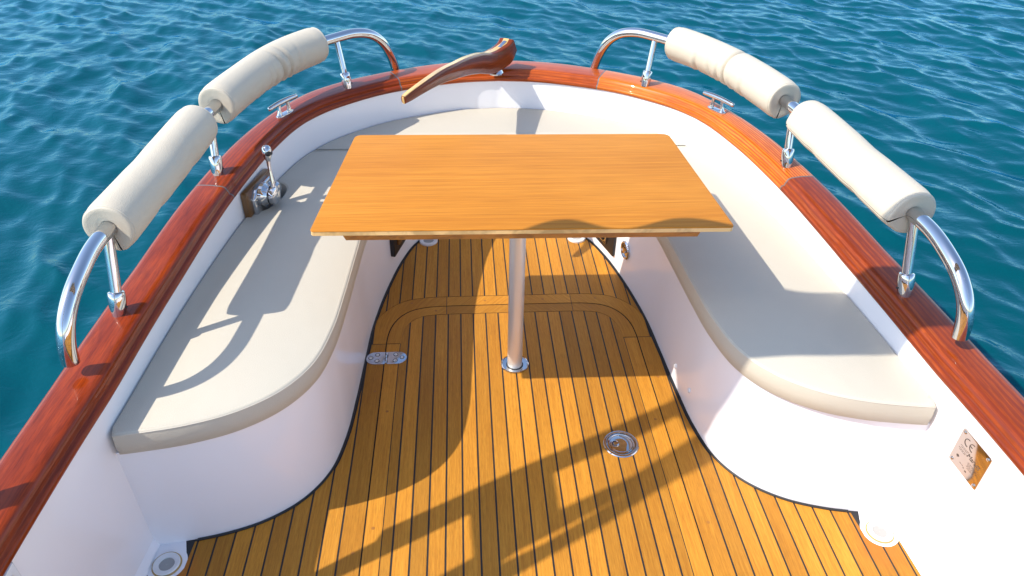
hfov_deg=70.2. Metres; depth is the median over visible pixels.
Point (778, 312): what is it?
seat cushion
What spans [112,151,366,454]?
seat cushion
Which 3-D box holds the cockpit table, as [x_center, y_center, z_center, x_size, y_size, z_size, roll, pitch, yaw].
[0.011,-0.056,2.543,1.208,0.739,0.672,-1,36,-4]
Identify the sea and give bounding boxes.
[0,0,1023,459]
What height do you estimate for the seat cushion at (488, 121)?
0.075 m
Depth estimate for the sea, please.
5.46 m
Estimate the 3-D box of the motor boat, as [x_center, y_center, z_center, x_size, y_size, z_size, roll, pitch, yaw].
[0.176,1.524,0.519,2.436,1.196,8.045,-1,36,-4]
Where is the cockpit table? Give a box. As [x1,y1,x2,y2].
[310,134,733,368]
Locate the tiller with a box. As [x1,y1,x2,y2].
[401,38,516,103]
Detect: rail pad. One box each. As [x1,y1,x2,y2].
[82,105,217,250]
[198,27,328,123]
[665,27,800,117]
[786,100,935,232]
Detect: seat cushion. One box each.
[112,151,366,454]
[314,108,687,150]
[656,147,935,424]
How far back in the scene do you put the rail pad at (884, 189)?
2.19 m
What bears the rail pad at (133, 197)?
attached to the motor boat
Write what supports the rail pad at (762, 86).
attached to the motor boat
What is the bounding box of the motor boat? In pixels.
[0,28,1023,575]
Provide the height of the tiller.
0.218 m
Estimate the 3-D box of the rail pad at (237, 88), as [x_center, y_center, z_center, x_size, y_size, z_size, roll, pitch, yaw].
[-0.955,-0.844,2.829,0.182,0.162,0.723,12,37,14]

